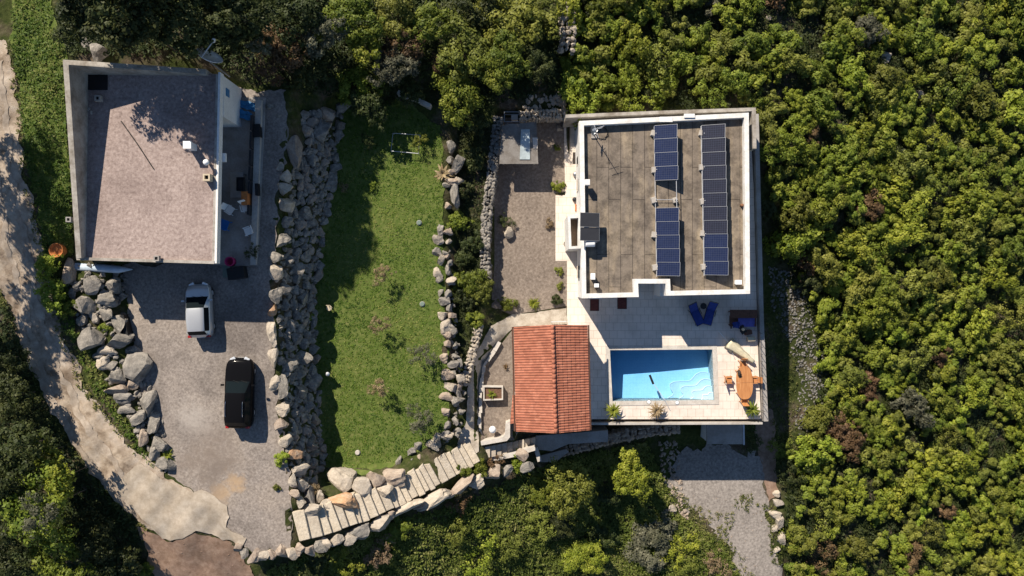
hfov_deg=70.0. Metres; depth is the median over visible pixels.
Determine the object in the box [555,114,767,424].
pool terrace
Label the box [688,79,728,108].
tree
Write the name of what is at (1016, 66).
tree
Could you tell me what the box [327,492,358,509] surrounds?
boulder
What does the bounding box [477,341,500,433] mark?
bed kerb
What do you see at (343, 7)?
tree
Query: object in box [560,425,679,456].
stone wall
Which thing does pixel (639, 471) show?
tree
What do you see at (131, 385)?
boulder
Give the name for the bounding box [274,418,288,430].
boulder
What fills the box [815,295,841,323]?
tree
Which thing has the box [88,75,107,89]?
roof hatch
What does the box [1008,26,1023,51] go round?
tree
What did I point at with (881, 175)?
tree
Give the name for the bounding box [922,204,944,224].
tree
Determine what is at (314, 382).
boulder
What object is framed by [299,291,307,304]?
boulder
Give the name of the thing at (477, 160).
shrub
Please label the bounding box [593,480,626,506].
tree
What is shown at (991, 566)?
tree
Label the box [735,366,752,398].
dining table
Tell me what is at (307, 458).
boulder
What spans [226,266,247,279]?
storage box
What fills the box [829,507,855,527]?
tree
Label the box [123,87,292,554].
forecourt
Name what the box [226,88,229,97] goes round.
window
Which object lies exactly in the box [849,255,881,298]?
tree
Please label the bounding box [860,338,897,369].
tree
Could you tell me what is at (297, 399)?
boulder
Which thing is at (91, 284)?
boulder
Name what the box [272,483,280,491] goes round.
shrub
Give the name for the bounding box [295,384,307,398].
boulder
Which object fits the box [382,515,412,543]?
shrub
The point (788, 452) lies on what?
shrub
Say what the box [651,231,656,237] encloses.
ballast block
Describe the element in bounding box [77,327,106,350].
boulder
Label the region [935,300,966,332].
tree
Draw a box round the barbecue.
[236,177,244,190]
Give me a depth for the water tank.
51.75 m
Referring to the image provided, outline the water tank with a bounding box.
[585,241,596,246]
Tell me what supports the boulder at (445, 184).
on the lawn at (370, 167)
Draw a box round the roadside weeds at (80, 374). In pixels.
[0,39,146,533]
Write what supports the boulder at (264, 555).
on the forecourt
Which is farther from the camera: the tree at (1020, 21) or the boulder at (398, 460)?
the tree at (1020, 21)
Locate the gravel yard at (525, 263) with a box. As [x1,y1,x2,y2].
[492,118,566,314]
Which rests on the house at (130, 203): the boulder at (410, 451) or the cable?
the cable
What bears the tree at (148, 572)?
on the ground at (686, 436)
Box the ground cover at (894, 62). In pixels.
[568,0,1023,575]
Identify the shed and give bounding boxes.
[512,325,591,433]
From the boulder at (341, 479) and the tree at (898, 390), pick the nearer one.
the boulder at (341, 479)
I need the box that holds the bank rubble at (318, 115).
[275,109,343,483]
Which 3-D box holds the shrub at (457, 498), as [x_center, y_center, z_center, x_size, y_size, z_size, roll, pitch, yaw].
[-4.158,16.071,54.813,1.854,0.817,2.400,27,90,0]
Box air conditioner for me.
[222,153,226,161]
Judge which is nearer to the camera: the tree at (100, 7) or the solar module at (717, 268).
the tree at (100, 7)
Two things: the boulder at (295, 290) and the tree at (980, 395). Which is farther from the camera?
the tree at (980, 395)
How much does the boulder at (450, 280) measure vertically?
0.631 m
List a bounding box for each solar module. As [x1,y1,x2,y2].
[654,124,677,138]
[654,138,677,152]
[654,152,677,166]
[655,166,677,180]
[655,207,678,221]
[656,221,678,234]
[656,235,679,248]
[656,248,679,261]
[657,262,679,275]
[701,124,724,138]
[702,137,725,152]
[702,151,725,165]
[702,165,725,179]
[702,179,726,192]
[703,192,726,206]
[703,206,726,220]
[703,220,727,233]
[704,234,727,247]
[704,248,727,260]
[704,261,728,274]
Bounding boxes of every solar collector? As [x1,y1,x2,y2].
[580,212,599,227]
[580,227,599,240]
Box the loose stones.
[658,440,688,519]
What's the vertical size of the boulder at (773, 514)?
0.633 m
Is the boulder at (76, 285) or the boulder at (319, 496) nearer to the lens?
the boulder at (76, 285)
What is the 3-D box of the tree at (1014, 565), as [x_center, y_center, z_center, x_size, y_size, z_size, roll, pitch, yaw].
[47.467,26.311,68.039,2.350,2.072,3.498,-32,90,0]
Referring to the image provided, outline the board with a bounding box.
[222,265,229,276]
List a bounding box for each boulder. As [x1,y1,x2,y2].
[61,257,76,284]
[68,287,75,299]
[72,281,81,291]
[72,296,96,314]
[76,315,87,325]
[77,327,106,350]
[81,38,91,49]
[83,275,101,294]
[89,313,99,323]
[90,43,108,61]
[92,352,102,358]
[96,290,118,307]
[96,356,109,369]
[97,345,117,354]
[99,308,112,320]
[104,383,129,394]
[105,276,121,293]
[106,331,134,348]
[106,361,117,370]
[108,367,126,383]
[111,315,127,332]
[113,392,131,405]
[117,405,135,413]
[118,291,127,300]
[120,314,134,341]
[122,352,152,381]
[125,346,141,353]
[126,380,139,389]
[129,410,146,425]
[138,429,148,446]
[140,390,157,416]
[147,410,159,434]
[149,447,159,460]
[151,436,167,451]
[155,456,176,469]
[233,543,242,551]
[240,548,248,558]
[247,548,260,563]
[258,550,269,560]
[266,321,276,347]
[267,304,276,316]
[267,347,278,367]
[268,251,281,262]
[268,287,282,304]
[268,549,276,559]
[269,264,282,280]
[269,375,280,390]
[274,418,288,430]
[275,403,289,416]
[275,544,287,556]
[276,162,283,170]
[276,233,290,247]
[276,314,282,323]
[277,183,292,195]
[277,374,287,399]
[278,434,292,447]
[279,170,291,182]
[279,198,294,212]
[280,283,292,294]
[281,216,293,227]
[281,298,289,310]
[282,358,298,372]
[284,228,290,234]
[284,310,291,317]
[285,135,302,168]
[285,256,293,266]
[285,328,290,339]
[286,319,295,332]
[286,345,295,352]
[286,448,302,458]
[286,547,297,559]
[288,473,296,487]
[289,373,295,384]
[289,489,299,497]
[290,299,297,306]
[291,262,304,275]
[291,332,302,345]
[291,402,297,408]
[291,409,298,417]
[291,463,309,475]
[292,210,298,218]
[292,241,302,248]
[292,247,301,258]
[292,274,300,283]
[292,285,298,294]
[292,423,298,435]
[292,434,299,440]
[293,311,301,319]
[294,170,303,178]
[294,198,300,206]
[294,396,301,402]
[295,220,306,230]
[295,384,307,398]
[295,542,304,556]
[296,191,302,200]
[296,324,303,333]
[296,478,309,491]
[297,179,304,190]
[297,350,313,364]
[297,369,306,378]
[297,496,305,508]
[298,206,312,219]
[298,405,304,411]
[298,441,304,450]
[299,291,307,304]
[300,243,308,251]
[300,338,308,349]
[300,417,307,423]
[301,110,311,119]
[301,250,309,262]
[301,319,307,328]
[301,503,321,515]
[302,125,313,137]
[302,167,309,175]
[302,229,310,237]
[302,279,310,289]
[302,427,311,434]
[303,176,309,182]
[303,331,310,338]
[303,452,310,463]
[303,545,314,555]
[304,138,311,145]
[304,183,314,193]
[304,263,313,273]
[304,400,313,410]
[304,484,314,503]
[305,374,322,391]
[306,153,315,165]
[306,194,316,202]
[306,439,318,451]
[307,118,319,127]
[307,219,316,226]
[307,246,314,255]
[307,302,314,311]
[307,392,313,401]
[309,284,316,292]
[309,336,316,343]
[309,344,319,355]
[309,365,316,375]
[309,475,317,486]
[311,235,315,243]
[311,298,316,305]
[311,316,317,328]
[311,413,320,424]
[311,458,317,469]
[312,169,318,175]
[312,449,320,455]
[313,354,320,363]
[314,122,330,144]
[314,176,323,184]
[314,269,323,281]
[314,540,327,552]
[316,262,324,270]
[316,396,321,407]
[316,490,323,502]
[318,183,324,188]
[318,190,324,199]
[318,465,324,472]
[319,226,323,236]
[319,236,324,246]
[319,444,326,452]
[320,171,327,176]
[320,218,328,224]
[320,453,327,461]
[320,499,329,508]
[321,107,334,121]
[321,158,329,166]
[321,537,331,548]
[323,207,331,216]
[325,171,337,192]
[326,193,332,200]
[326,201,331,207]
[327,138,334,147]
[327,467,356,492]
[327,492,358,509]
[330,163,341,171]
[330,534,344,546]
[331,153,339,162]
[335,120,345,129]
[335,128,344,141]
[336,103,350,112]
[343,532,357,545]
[347,522,369,539]
[352,476,371,496]
[366,471,385,486]
[369,514,390,531]
[377,485,393,497]
[382,468,405,487]
[386,510,394,519]
[394,498,424,516]
[395,456,401,464]
[407,447,415,455]
[413,502,424,509]
[414,442,421,450]
[416,488,451,511]
[426,440,438,450]
[432,235,443,244]
[432,247,441,255]
[433,267,442,277]
[433,432,439,440]
[436,276,443,282]
[436,438,440,447]
[437,224,443,237]
[437,254,444,265]
[437,312,447,320]
[438,289,443,296]
[438,296,449,305]
[439,353,447,363]
[439,392,452,400]
[440,318,450,332]
[440,331,451,338]
[440,430,450,439]
[441,369,454,379]
[441,408,449,416]
[442,182,450,187]
[443,227,452,235]
[443,432,453,440]
[444,289,451,297]
[444,340,451,347]
[444,382,456,391]
[444,421,450,429]
[445,178,459,185]
[445,202,451,208]
[445,264,450,275]
[446,140,455,154]
[446,156,453,164]
[446,276,456,285]
[446,303,451,311]
[447,260,452,265]
[447,313,456,317]
[447,360,458,368]
[450,183,459,209]
[450,328,457,334]
[451,396,459,406]
[451,473,473,493]
[452,155,464,174]
[452,342,457,349]
[452,416,458,425]
[455,177,463,182]
[456,374,465,383]
[456,383,462,391]
[456,389,461,397]
[457,357,462,367]
[458,409,465,414]
[468,474,484,488]
[483,464,500,478]
[502,465,512,476]
[504,226,513,238]
[515,448,528,461]
[520,461,534,472]
[557,125,562,130]
[668,504,676,511]
[768,510,781,518]
[771,524,777,531]
[772,490,779,497]
[773,499,783,506]
[773,546,780,553]
[775,515,783,529]
[777,531,785,544]
[880,52,891,62]
[915,90,923,98]
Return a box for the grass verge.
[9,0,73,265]
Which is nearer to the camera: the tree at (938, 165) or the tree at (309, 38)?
the tree at (309, 38)
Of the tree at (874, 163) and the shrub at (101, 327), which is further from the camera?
the tree at (874, 163)
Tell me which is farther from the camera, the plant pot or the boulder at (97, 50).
the plant pot
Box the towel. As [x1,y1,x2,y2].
[732,322,739,328]
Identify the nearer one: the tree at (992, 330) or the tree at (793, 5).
the tree at (793, 5)
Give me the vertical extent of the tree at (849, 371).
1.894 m
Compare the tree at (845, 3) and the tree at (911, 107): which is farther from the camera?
the tree at (911, 107)
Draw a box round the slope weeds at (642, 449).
[266,441,739,575]
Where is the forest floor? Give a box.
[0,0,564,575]
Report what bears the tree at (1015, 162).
on the ground at (686, 436)
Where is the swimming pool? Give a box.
[605,345,718,405]
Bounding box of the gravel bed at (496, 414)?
[481,328,517,440]
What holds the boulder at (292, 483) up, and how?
on the forecourt
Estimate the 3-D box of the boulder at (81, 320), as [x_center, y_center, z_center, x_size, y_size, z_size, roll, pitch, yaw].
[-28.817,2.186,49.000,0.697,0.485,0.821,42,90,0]
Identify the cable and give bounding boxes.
[121,121,153,168]
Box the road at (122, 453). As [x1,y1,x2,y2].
[0,39,207,540]
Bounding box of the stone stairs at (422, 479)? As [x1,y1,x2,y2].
[292,441,479,540]
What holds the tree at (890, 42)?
on the ground at (686, 436)
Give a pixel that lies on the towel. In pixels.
(736, 324)
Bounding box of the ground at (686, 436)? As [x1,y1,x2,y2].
[0,0,1023,575]
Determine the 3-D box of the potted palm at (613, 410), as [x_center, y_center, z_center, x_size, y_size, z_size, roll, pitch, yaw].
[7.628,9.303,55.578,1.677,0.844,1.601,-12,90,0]
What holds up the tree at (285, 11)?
on the ground at (686, 436)
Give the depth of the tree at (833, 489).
62.02 m
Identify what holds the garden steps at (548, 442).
on the ground at (686, 436)
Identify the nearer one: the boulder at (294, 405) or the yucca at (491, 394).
the boulder at (294, 405)
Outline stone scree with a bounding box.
[768,266,826,434]
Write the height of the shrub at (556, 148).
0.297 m
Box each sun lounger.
[688,302,703,325]
[703,301,718,325]
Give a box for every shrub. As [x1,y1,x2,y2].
[33,253,63,282]
[33,279,65,315]
[53,299,77,319]
[97,323,110,332]
[244,243,259,258]
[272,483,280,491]
[274,451,289,467]
[298,552,330,575]
[309,482,319,493]
[331,546,364,575]
[360,132,375,153]
[360,533,396,568]
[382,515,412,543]
[397,83,424,107]
[409,134,428,152]
[431,515,469,548]
[444,209,474,231]
[444,494,471,516]
[451,271,462,292]
[453,250,473,269]
[453,288,477,312]
[455,269,489,296]
[455,465,471,477]
[458,180,475,202]
[458,530,499,575]
[459,230,484,252]
[460,142,485,172]
[465,311,485,328]
[469,277,494,305]
[473,458,487,477]
[486,454,505,470]
[497,210,516,227]
[497,296,518,311]
[511,448,527,473]
[518,510,557,542]
[527,475,558,507]
[545,217,553,228]
[551,180,565,192]
[551,294,562,304]
[553,144,560,150]
[554,267,563,275]
[556,281,563,290]
[621,510,677,573]
[659,531,701,571]
[671,555,699,575]
[702,543,731,575]
[738,424,763,453]
[761,199,776,224]
[766,436,795,460]
[774,458,811,487]
[778,518,808,556]
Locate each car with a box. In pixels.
[181,282,215,337]
[220,356,255,428]
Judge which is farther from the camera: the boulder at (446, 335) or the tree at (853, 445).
the tree at (853, 445)
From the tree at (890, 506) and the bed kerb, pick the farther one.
the tree at (890, 506)
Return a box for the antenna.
[591,125,602,137]
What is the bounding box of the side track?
[755,408,777,500]
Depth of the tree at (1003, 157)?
63.75 m
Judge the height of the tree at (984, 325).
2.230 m
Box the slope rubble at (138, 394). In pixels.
[63,262,168,472]
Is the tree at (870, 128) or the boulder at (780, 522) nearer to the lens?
the tree at (870, 128)
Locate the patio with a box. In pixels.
[213,97,265,265]
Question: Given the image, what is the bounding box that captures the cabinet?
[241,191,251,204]
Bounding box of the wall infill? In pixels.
[445,250,465,442]
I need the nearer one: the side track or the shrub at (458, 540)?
the shrub at (458, 540)
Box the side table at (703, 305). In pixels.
[700,303,706,308]
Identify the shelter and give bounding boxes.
[499,122,537,164]
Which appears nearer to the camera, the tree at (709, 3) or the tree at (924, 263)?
the tree at (709, 3)
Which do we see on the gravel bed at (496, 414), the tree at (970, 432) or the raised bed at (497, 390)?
the raised bed at (497, 390)
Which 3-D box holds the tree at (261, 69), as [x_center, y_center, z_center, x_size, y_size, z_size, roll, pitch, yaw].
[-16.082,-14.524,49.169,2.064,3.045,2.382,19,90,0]
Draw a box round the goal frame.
[391,133,420,154]
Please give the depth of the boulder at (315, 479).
51.75 m
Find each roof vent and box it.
[203,159,210,164]
[590,273,594,279]
[734,280,741,283]
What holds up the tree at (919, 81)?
on the ground at (686, 436)
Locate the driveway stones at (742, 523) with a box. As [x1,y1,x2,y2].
[689,495,777,569]
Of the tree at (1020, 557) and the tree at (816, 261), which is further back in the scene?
the tree at (1020, 557)
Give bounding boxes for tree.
[0,336,31,375]
[0,369,40,424]
[0,420,62,478]
[0,455,78,554]
[0,470,33,509]
[0,518,39,575]
[8,409,41,428]
[19,488,87,541]
[26,433,63,469]
[27,522,99,575]
[40,455,87,500]
[50,0,111,53]
[63,503,115,562]
[77,0,179,58]
[80,0,129,32]
[85,546,143,575]
[110,0,176,38]
[134,562,154,575]
[143,0,213,59]
[172,0,240,54]
[199,0,284,45]
[226,26,272,55]
[244,36,276,64]
[250,54,285,86]
[251,21,308,72]
[269,0,326,49]
[289,43,331,94]
[297,12,350,59]
[314,0,385,44]
[335,62,385,107]
[344,23,382,70]
[349,87,387,132]
[366,47,420,88]
[374,0,414,44]
[379,19,427,68]
[406,0,456,53]
[429,68,485,129]
[432,51,452,73]
[434,7,491,85]
[437,0,503,34]
[462,106,489,136]
[466,48,512,94]
[470,0,561,59]
[486,28,531,80]
[491,520,522,564]
[509,0,566,35]
[520,43,555,85]
[543,513,576,542]
[545,455,597,519]
[555,0,583,31]
[557,71,586,98]
[558,539,609,574]
[559,52,579,75]
[561,77,603,129]
[585,0,612,21]
[587,525,619,547]
[588,9,622,42]
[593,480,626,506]
[598,38,624,60]
[598,94,621,111]
[607,19,652,61]
[610,0,636,9]
[610,447,653,502]
[616,54,640,102]
[616,81,656,111]
[633,0,657,19]
[634,42,678,81]
[642,0,672,9]
[666,35,695,76]
[678,25,709,53]
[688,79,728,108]
[689,0,703,8]
[695,45,724,71]
[704,0,724,17]
[706,30,734,62]
[717,68,752,97]
[725,0,765,26]
[727,29,770,55]
[737,86,769,107]
[756,103,779,151]
[758,55,784,84]
[759,137,797,165]
[762,95,789,115]
[762,223,825,265]
[764,0,785,11]
[764,164,782,191]
[767,113,812,160]
[770,200,817,232]
[774,44,814,74]
[782,86,804,110]
[785,187,811,205]
[786,434,844,470]
[786,525,817,556]
[787,0,804,18]
[789,267,824,294]
[794,218,819,246]
[794,455,820,489]
[796,139,819,168]
[796,251,816,281]
[799,399,836,443]
[800,161,821,190]
[802,121,819,147]
[803,113,821,134]
[803,193,851,227]
[803,564,817,575]
[804,86,841,127]
[805,246,842,286]
[805,538,840,575]
[806,237,830,258]
[807,58,836,83]
[807,494,841,532]
[809,169,840,199]
[810,145,842,177]
[812,348,836,373]
[814,320,837,344]
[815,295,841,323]
[815,396,835,411]
[820,0,842,23]
[820,459,835,480]
[822,18,866,47]
[822,274,844,296]
[823,184,849,210]
[823,315,861,352]
[823,440,843,456]
[825,411,854,441]
[825,486,845,510]
[826,570,837,575]
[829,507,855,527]
[830,139,860,173]
[831,382,864,409]
[832,364,871,391]
[833,162,872,191]
[833,534,872,565]
[835,0,855,10]
[835,51,874,100]
[836,226,872,263]
[839,177,867,218]
[839,411,867,429]
[839,425,867,463]
[839,478,868,506]
[843,305,858,317]
[844,208,872,225]
[845,12,890,47]
[845,110,878,151]
[845,338,867,358]
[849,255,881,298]
[850,160,875,182]
[853,295,893,330]
[854,188,884,222]
[856,140,875,162]
[856,221,883,241]
[856,419,879,437]
[857,43,885,69]
[858,233,892,260]
[858,381,878,402]
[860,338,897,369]
[861,321,884,349]
[861,369,880,386]
[863,83,899,109]
[864,180,879,199]
[867,61,909,95]
[867,165,892,189]
[868,509,887,527]
[871,32,895,50]
[871,123,898,157]
[871,255,888,276]
[872,102,903,133]
[872,270,903,309]
[873,0,910,19]
[873,219,890,239]
[873,414,903,440]
[874,175,913,211]
[875,151,901,178]
[876,14,892,40]
[877,221,930,247]
[879,204,896,217]
[880,347,910,370]
[880,477,915,522]
[881,315,908,345]
[884,210,904,229]
[884,299,909,315]
[884,367,904,384]
[886,147,930,180]
[886,381,907,398]
[886,440,903,455]
[887,268,936,303]
[888,387,936,429]
[889,13,916,28]
[890,84,918,123]
[890,450,907,468]
[890,557,917,574]
[891,24,915,54]
[891,188,935,228]
[893,0,916,13]
[895,72,926,89]
[896,124,923,142]
[896,536,924,574]
[897,524,922,542]
[898,336,939,378]
[901,363,918,383]
[903,10,935,53]
[904,311,931,334]
[904,442,943,484]
[910,165,941,194]
[910,285,935,317]
[910,417,931,436]
[912,475,934,504]
[913,245,947,273]
[914,505,931,526]
[916,518,943,550]
[917,0,949,18]
[917,123,952,152]
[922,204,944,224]
[922,321,953,350]
[922,389,959,418]
[923,264,953,292]
[924,65,979,116]
[925,358,957,385]
[925,485,947,500]
[926,444,979,476]
[927,154,945,178]
[927,305,942,320]
[927,438,944,458]
[929,238,964,265]
[929,347,953,368]
[929,406,948,432]
[931,99,953,124]
[931,287,955,307]
[931,556,956,575]
[933,173,960,201]
[933,503,956,519]
[935,33,953,56]
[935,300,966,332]
[935,423,963,457]
[937,0,955,12]
[937,207,953,233]
[939,4,960,24]
[939,525,961,549]
[942,158,963,175]
[942,193,964,214]
[942,263,959,284]
[942,281,968,293]
[943,110,966,130]
[943,404,970,435]
[944,328,977,358]
[946,548,970,566]
[950,212,988,257]
[951,468,981,497]
[951,510,971,528]
[952,147,976,169]
[953,74,999,131]
[955,1,984,26]
[957,427,975,443]
[958,17,985,49]
[958,181,994,224]
[959,375,988,411]
[959,533,975,550]
[961,302,976,320]
[961,520,997,548]
[964,304,994,340]
[965,0,982,4]
[965,364,991,383]
[965,571,985,575]
[967,553,1001,575]
[968,162,996,188]
[969,213,1004,234]
[969,276,992,300]
[969,442,988,461]
[970,47,986,69]
[970,120,1004,146]
[972,426,993,446]
[973,338,992,357]
[973,465,997,480]
[975,491,996,516]
[977,267,1019,291]
[977,346,1009,376]
[978,237,1000,257]
[978,395,996,416]
[981,8,1005,33]
[981,39,1000,59]
[983,0,1023,19]
[985,100,1009,126]
[985,154,1005,173]
[986,217,1015,236]
[986,327,1006,346]
[986,513,1013,544]
[987,299,1023,331]
[987,374,1005,392]
[987,483,1012,502]
[987,548,1014,568]
[990,185,1021,211]
[991,337,1023,372]
[992,453,1019,484]
[993,14,1022,39]
[993,491,1023,525]
[993,538,1017,556]
[995,235,1023,266]
[996,88,1023,130]
[996,205,1012,220]
[1001,275,1021,300]
[1002,478,1023,496]
[1003,384,1023,420]
[1004,55,1023,77]
[1004,156,1023,180]
[1004,422,1023,442]
[1005,548,1023,571]
[1006,558,1023,575]
[1007,262,1023,280]
[1007,368,1023,391]
[1008,0,1023,41]
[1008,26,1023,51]
[1010,192,1023,217]
[1010,286,1023,306]
[1011,215,1023,230]
[1011,495,1023,518]
[1015,304,1023,318]
[1015,415,1023,431]
[1015,442,1023,467]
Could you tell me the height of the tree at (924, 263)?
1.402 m
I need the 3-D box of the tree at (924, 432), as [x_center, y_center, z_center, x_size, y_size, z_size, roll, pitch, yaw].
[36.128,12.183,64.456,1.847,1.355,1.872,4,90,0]
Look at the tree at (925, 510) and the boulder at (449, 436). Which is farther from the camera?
the tree at (925, 510)
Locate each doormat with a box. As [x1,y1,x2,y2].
[590,299,598,310]
[617,297,626,308]
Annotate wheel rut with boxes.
[0,60,124,477]
[0,178,111,491]
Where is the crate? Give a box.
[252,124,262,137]
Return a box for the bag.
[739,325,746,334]
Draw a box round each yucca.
[487,389,496,399]
[527,297,539,310]
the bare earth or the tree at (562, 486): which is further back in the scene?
the tree at (562, 486)
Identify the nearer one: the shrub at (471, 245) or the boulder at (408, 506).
the boulder at (408, 506)
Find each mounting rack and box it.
[654,153,676,276]
[701,139,703,263]
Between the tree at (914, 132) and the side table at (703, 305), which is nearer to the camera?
the side table at (703, 305)
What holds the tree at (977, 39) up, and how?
on the ground at (686, 436)
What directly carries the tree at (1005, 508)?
on the ground at (686, 436)
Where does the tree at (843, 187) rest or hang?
on the ground at (686, 436)
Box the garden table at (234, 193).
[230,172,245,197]
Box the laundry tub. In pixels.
[224,257,235,265]
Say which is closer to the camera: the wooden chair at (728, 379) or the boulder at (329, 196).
the boulder at (329, 196)
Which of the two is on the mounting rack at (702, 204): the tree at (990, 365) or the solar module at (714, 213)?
the solar module at (714, 213)
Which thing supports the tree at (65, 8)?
on the ground at (686, 436)
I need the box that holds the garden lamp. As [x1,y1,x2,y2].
[489,426,495,432]
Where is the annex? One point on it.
(724, 434)
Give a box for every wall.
[247,100,262,264]
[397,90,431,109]
[462,325,483,385]
[479,116,503,281]
[481,419,509,444]
[518,108,566,122]
[557,1,576,55]
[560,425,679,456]
[563,108,755,151]
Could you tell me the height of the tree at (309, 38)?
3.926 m
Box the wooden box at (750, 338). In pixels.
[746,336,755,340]
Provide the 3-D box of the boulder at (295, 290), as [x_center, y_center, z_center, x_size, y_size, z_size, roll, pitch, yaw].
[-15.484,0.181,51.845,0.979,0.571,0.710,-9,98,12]
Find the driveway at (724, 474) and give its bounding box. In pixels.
[667,444,782,575]
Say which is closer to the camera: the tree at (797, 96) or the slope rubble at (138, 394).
the slope rubble at (138, 394)
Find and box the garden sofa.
[728,310,756,328]
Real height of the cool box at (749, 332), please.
0.500 m
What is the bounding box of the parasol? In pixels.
[719,331,754,363]
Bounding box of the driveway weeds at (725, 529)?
[672,487,782,575]
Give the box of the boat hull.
[74,263,132,272]
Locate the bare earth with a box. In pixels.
[137,527,253,575]
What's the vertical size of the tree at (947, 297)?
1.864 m
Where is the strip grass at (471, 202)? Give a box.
[455,128,489,372]
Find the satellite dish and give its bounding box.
[196,38,229,76]
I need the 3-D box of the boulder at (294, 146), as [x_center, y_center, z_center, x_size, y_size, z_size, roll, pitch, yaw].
[-14.985,-9.395,50.448,0.893,1.098,2.346,-7,79,3]
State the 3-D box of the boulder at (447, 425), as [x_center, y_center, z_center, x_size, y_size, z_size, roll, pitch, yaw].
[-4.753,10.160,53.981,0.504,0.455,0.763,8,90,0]
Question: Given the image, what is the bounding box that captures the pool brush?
[649,375,669,409]
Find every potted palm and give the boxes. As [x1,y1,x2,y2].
[603,402,621,421]
[648,400,665,419]
[744,398,761,417]
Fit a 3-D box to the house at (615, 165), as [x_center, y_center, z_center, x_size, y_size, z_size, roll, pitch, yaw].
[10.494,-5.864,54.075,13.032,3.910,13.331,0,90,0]
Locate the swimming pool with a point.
(678, 372)
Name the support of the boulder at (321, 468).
on the ground at (686, 436)
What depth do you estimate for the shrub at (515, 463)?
56.00 m
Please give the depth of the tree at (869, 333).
62.44 m
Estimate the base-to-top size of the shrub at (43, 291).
1.705 m
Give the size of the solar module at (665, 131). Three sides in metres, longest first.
1.660 x 0.990 x 0.049 m
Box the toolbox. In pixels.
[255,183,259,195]
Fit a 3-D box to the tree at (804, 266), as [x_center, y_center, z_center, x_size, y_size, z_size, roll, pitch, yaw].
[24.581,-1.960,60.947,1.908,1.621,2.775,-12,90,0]
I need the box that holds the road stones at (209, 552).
[143,525,249,574]
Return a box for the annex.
[701,424,744,444]
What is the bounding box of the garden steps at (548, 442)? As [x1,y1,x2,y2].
[485,425,607,461]
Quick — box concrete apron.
[116,462,245,544]
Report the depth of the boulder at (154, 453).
49.55 m
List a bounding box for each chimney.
[66,217,73,222]
[94,95,102,101]
[153,256,160,260]
[183,141,196,150]
[203,174,212,181]
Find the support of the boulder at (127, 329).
on the forecourt
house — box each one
[63,60,241,263]
[564,113,749,298]
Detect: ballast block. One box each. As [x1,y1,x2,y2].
[650,197,656,203]
[651,167,656,172]
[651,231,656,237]
[652,264,657,270]
[699,198,704,204]
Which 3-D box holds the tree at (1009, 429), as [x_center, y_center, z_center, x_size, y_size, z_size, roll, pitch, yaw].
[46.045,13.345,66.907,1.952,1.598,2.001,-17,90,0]
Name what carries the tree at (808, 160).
on the ground at (686, 436)
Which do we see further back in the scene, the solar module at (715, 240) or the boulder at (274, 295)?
the solar module at (715, 240)
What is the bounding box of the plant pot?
[49,243,66,257]
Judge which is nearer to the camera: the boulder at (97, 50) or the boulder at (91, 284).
the boulder at (97, 50)
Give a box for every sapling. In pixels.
[366,377,389,397]
[368,316,391,334]
[369,181,379,191]
[372,264,396,286]
[404,403,433,436]
[406,343,437,368]
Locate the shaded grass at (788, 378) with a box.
[764,300,816,504]
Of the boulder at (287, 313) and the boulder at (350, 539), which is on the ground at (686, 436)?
the boulder at (287, 313)
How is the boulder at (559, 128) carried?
on the gravel yard at (525, 263)
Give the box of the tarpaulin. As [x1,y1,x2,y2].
[239,100,254,120]
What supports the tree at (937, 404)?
on the ground at (686, 436)
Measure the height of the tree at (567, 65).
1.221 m
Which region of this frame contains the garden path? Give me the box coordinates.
[452,308,566,460]
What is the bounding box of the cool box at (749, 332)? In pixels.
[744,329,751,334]
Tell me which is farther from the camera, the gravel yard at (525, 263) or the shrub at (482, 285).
the gravel yard at (525, 263)
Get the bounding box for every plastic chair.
[221,202,237,215]
[221,218,231,230]
[237,199,246,212]
[242,225,252,235]
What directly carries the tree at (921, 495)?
on the ground at (686, 436)
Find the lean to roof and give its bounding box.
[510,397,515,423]
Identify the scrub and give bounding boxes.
[575,0,1023,575]
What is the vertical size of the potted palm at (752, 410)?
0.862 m
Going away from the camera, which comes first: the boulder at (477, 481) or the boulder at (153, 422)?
the boulder at (153, 422)
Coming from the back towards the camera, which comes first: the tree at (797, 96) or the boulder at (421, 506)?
the tree at (797, 96)
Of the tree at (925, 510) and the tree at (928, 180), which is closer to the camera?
the tree at (928, 180)
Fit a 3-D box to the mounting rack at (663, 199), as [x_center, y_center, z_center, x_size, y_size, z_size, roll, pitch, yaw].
[11.002,-6.229,52.308,1.449,0.783,10.846,-1,90,0]
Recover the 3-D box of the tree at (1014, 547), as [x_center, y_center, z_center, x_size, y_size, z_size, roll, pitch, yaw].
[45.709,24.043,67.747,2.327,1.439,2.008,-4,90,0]
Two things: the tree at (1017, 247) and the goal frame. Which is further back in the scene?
the tree at (1017, 247)
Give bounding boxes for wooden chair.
[724,375,732,383]
[738,359,747,366]
[739,399,748,405]
[749,375,762,383]
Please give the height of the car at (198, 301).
1.560 m
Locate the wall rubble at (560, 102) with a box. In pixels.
[522,92,567,117]
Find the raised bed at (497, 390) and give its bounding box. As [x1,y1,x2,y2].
[483,385,502,400]
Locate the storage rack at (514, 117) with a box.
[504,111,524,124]
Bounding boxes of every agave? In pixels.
[161,448,174,460]
[434,162,453,187]
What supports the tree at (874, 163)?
on the ground at (686, 436)
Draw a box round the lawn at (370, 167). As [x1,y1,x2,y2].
[309,98,453,476]
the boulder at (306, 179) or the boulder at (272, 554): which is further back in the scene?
the boulder at (306, 179)
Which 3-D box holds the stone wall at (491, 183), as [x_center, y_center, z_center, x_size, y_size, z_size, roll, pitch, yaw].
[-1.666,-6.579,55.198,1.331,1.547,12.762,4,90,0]
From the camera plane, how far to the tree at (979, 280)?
64.74 m

